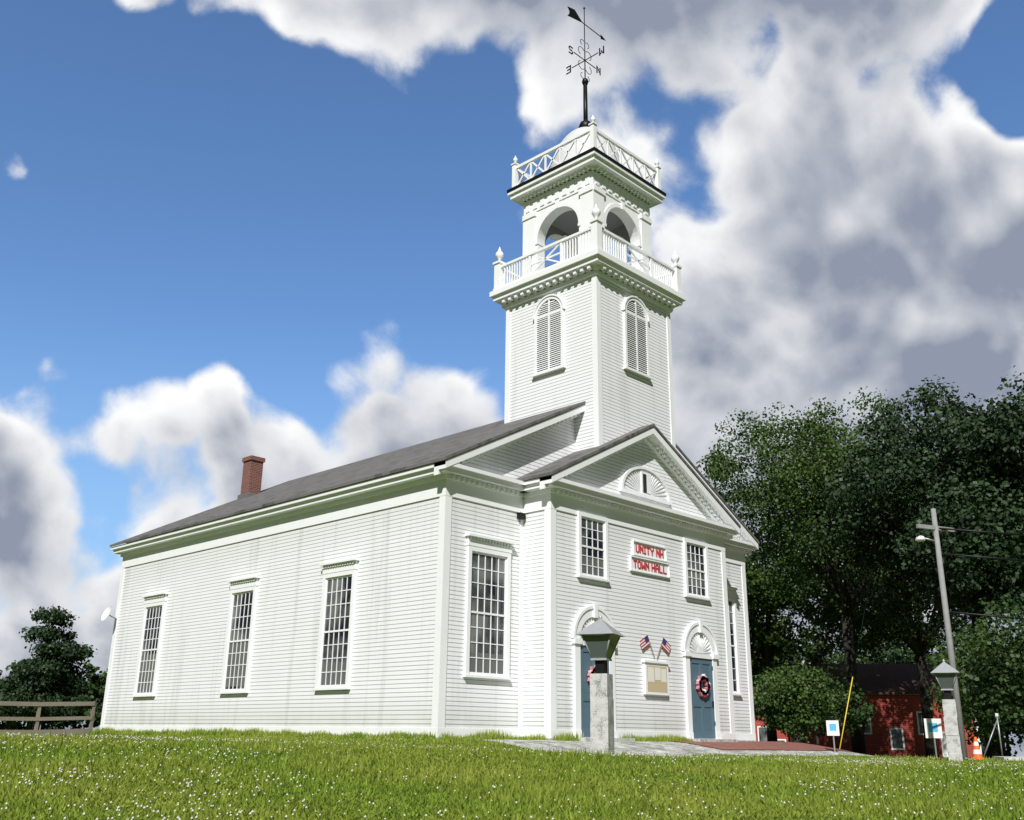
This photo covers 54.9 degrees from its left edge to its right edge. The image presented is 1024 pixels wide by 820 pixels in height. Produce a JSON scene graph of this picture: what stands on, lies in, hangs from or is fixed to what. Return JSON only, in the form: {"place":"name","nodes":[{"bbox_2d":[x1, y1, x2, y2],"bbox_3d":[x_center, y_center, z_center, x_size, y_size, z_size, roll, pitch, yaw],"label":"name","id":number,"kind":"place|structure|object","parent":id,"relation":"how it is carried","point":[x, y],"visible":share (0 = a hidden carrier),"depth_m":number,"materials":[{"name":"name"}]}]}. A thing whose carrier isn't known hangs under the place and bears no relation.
{"place":"outdoors","nodes":[
{"label":"outdoors","id":0,"kind":"place"},
{"bbox_2d":[0,730,1023,819],"bbox_3d":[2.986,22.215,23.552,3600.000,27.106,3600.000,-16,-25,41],"label":"ground","id":1,"kind":"structure","parent":0,"point":[148,791],"depth_m":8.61,"materials":[{"name":"green plant"}]},
{"bbox_2d":[0,678,40,729],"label":"tree","id":2,"kind":"object","parent":1,"relation":"on","point":[1,722],"visible":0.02,"depth_m":148.85,"materials":[{"name":"green plant"}]},
{"bbox_2d":[0,662,64,729],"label":"tree","id":3,"kind":"object","parent":1,"relation":"on","point":[14,725],"depth_m":124.48,"materials":[{"name":"green plant"}]},
{"bbox_2d":[0,701,95,734],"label":"ramp fence","id":4,"kind":"object","parent":1,"relation":"on","point":[37,718],"visible":0.79,"depth_m":34.17,"materials":[{"name":"brown wood"}]},
{"bbox_2d":[0,605,103,729],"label":"pine tree","id":5,"kind":"object","parent":1,"relation":"on","point":[61,672],"depth_m":62.81,"materials":[{"name":"green plant"}]},
{"bbox_2d":[23,655,92,735],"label":"tree","id":6,"kind":"object","parent":1,"relation":"on","point":[82,684],"depth_m":133.80,"materials":[{"name":"green plant"}]},
{"bbox_2d":[29,704,99,735],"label":"bush","id":7,"kind":"object","parent":1,"relation":"on","point":[58,724],"depth_m":145.64,"materials":[{"name":"green plant"}]},
{"bbox_2d":[56,660,107,728],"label":"tree","id":8,"kind":"object","parent":1,"relation":"on","point":[95,677],"depth_m":134.99,"materials":[{"name":"green plant"}]},
{"bbox_2d":[95,678,106,694],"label":"tree","id":9,"kind":"object","parent":1,"relation":"on","point":[101,691],"visible":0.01,"depth_m":134.05,"materials":[{"name":"green plant"}]},
{"bbox_2d":[89,726,692,741],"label":"grass tufts","id":10,"kind":"object","parent":1,"relation":"on","point":[491,734],"visible":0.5,"depth_m":26.37,"materials":[{"name":"green plant"}]},
{"bbox_2d":[99,6,758,741],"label":"town hall","id":11,"kind":"structure","parent":1,"relation":"on","point":[473,580],"depth_m":28.86,"materials":[{"name":"wood"}]},
{"bbox_2d":[101,606,116,619],"bbox_3d":[-14.685,7.391,35.780,0.492,0.545,0.546,-3,-19,11],"label":"satellite dish","id":12,"kind":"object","parent":11,"relation":"attached to","point":[106,613],"depth_m":35.82,"materials":[{"name":"white metal"}]},
{"bbox_2d":[0,732,1023,819],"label":"clover flowers","id":13,"kind":"object","parent":1,"relation":"on","point":[286,816],"visible":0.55,"depth_m":9.51,"materials":[{"name":"grey plant"}]},
{"bbox_2d":[576,614,624,753],"bbox_3d":[1.378,4.515,15.085,0.620,2.730,0.620,-7,-20,23],"label":"lamp post","id":14,"kind":"object","parent":1,"relation":"on","point":[600,637],"visible":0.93,"depth_m":15.08,"materials":[{"name":"stone"}]},
{"bbox_2d":[753,688,790,741],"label":"red barn","id":15,"kind":"structure","parent":1,"relation":"on","point":[761,733],"depth_m":81.63,"materials":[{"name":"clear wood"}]},
{"bbox_2d":[751,645,801,686],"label":"tree","id":16,"kind":"object","parent":1,"relation":"on","point":[791,655],"depth_m":98.19,"materials":[{"name":"green plant"}]},
{"bbox_2d":[745,545,843,741],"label":"maple tree","id":17,"kind":"object","parent":1,"relation":"on","point":[757,592],"depth_m":65.14,"materials":[{"name":"green plant"}]},
{"bbox_2d":[752,662,843,743],"bbox_3d":[11.177,12.571,40.488,5.080,4.233,3.470,-41,-45,64],"label":"shrub","id":18,"kind":"object","parent":1,"relation":"on","point":[798,703],"depth_m":39.62,"materials":[{"name":"green plant"}]},
{"bbox_2d":[752,623,872,684],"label":"tree","id":19,"kind":"object","parent":1,"relation":"on","point":[839,657],"depth_m":100.20,"materials":[{"name":"green plant"}]},
{"bbox_2d":[752,658,877,744],"bbox_3d":[13.167,13.316,43.310,5.688,4.714,3.537,-1,-18,7],"label":"shrub","id":20,"kind":"object","parent":1,"relation":"on","point":[861,716],"depth_m":43.03,"materials":[{"name":"green plant"}]},
{"bbox_2d":[696,386,944,753],"bbox_3d":[17.214,8.485,50.963,16.473,18.960,16.110,-16,-25,41],"label":"maple tree","id":21,"kind":"object","parent":1,"relation":"on","point":[811,505],"depth_m":50.38,"materials":[{"name":"green plant"}]},
{"bbox_2d":[826,720,839,752],"bbox_3d":[9.765,10.065,29.861,0.360,1.240,0.059,-5,-19,17],"label":"info sign","id":22,"kind":"object","parent":1,"relation":"on","point":[832,726],"visible":0.88,"depth_m":29.95,"materials":[{"name":"white metal"}]},
{"bbox_2d":[836,627,916,663],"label":"tree","id":23,"kind":"object","parent":1,"relation":"on","point":[894,658],"depth_m":100.74,"materials":[{"name":"green plant"}]},
{"bbox_2d":[786,664,981,757],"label":"red barn","id":24,"kind":"structure","parent":1,"relation":"on","point":[893,696],"depth_m":61.58,"materials":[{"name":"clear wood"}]},
{"bbox_2d":[785,506,992,756],"bbox_3d":[24.427,13.145,60.183,15.539,17.190,14.888,-16,-25,41],"label":"maple tree","id":25,"kind":"object","parent":1,"relation":"on","point":[879,629],"depth_m":59.52,"materials":[{"name":"green plant"}]},
{"bbox_2d":[866,637,940,663],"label":"tree","id":26,"kind":"object","parent":1,"relation":"on","point":[898,649],"depth_m":103.28,"materials":[{"name":"green plant"}]},
{"bbox_2d":[810,375,1023,757],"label":"maple tree","id":27,"kind":"object","parent":1,"relation":"on","point":[874,482],"depth_m":40.70,"materials":[{"name":"green plant"}]},
{"bbox_2d":[924,719,942,757],"bbox_3d":[11.302,8.949,26.299,0.420,1.350,0.059,-7,-20,21],"label":"info sign","id":28,"kind":"object","parent":1,"relation":"on","point":[933,728],"visible":0.88,"depth_m":26.40,"materials":[{"name":"white metal"}]},
{"bbox_2d":[931,659,962,761],"bbox_3d":[9.978,7.120,22.364,0.620,2.860,0.620,-7,-20,23],"label":"lamp post","id":29,"kind":"object","parent":1,"relation":"on","point":[944,673],"visible":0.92,"depth_m":22.33,"materials":[{"name":"stone"}]},
{"bbox_2d":[884,365,1023,624],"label":"maple tree","id":30,"kind":"object","parent":1,"relation":"on","point":[999,435],"depth_m":34.58,"materials":[{"name":"green plant"}]},
{"bbox_2d":[913,612,1017,757],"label":"tree","id":31,"kind":"object","parent":1,"relation":"on","point":[943,643],"depth_m":101.85,"materials":[{"name":"green plant"}]},
{"bbox_2d":[915,508,1023,759],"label":"utility pole","id":32,"kind":"object","parent":1,"relation":"on","point":[935,527],"visible":0.95,"depth_m":24.55,"materials":[{"name":"grey wood"}]},
{"bbox_2d":[925,588,1023,742],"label":"maple tree","id":33,"kind":"object","parent":1,"relation":"on","point":[1013,663],"depth_m":27.85,"materials":[{"name":"green plant"}]},
{"bbox_2d":[926,617,1023,758],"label":"tree","id":34,"kind":"object","parent":1,"relation":"on","point":[978,733],"depth_m":30.10,"materials":[{"name":"green plant"}]},
{"bbox_2d":[973,737,982,759],"bbox_3d":[11.207,8.176,23.745,0.340,0.565,0.340,-16,-25,41],"label":"traffic cone","id":35,"kind":"object","parent":1,"relation":"on","point":[977,753],"visible":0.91,"depth_m":23.68,"materials":[{"name":"orange plastic"}]},
{"bbox_2d":[983,713,1002,757],"bbox_3d":[12.505,8.569,25.773,0.607,1.215,0.085,0,-18,3],"label":"stake frame","id":36,"kind":"object","parent":1,"relation":"on","point":[997,721],"visible":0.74,"depth_m":25.76,"materials":[{"name":"white metal"}]},
{"bbox_2d":[992,756,1023,760],"bbox_3d":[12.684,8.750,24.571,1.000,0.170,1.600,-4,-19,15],"label":"road","id":37,"kind":"structure","parent":1,"relation":"on","point":[1009,758],"depth_m":23.97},
{"bbox_2d":[0,0,1023,756],"label":"sky","id":38,"kind":"structure","parent":0,"point":[231,231],"materials":[{"name":"blue"}]},
{"bbox_2d":[480,739,873,756],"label":"walkway","id":39,"kind":"structure","parent":0,"point":[664,748],"depth_m":24.61,"materials":[{"name":"grey concrete"}]},
{"bbox_2d":[677,741,947,757],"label":"paver path","id":40,"kind":"structure","parent":0,"point":[756,745],"depth_m":28.81,"materials":[{"name":"brick"}]},
{"bbox_2d":[839,572,871,748],"bbox_3d":[12.022,8.575,34.364,3.125,6.370,0.033,15,-23,-36],"label":"yellow guy guard","id":41,"kind":"object","parent":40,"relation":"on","point":[850,687],"visible":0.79,"depth_m":33.46,"materials":[{"name":"yellow plastic"}]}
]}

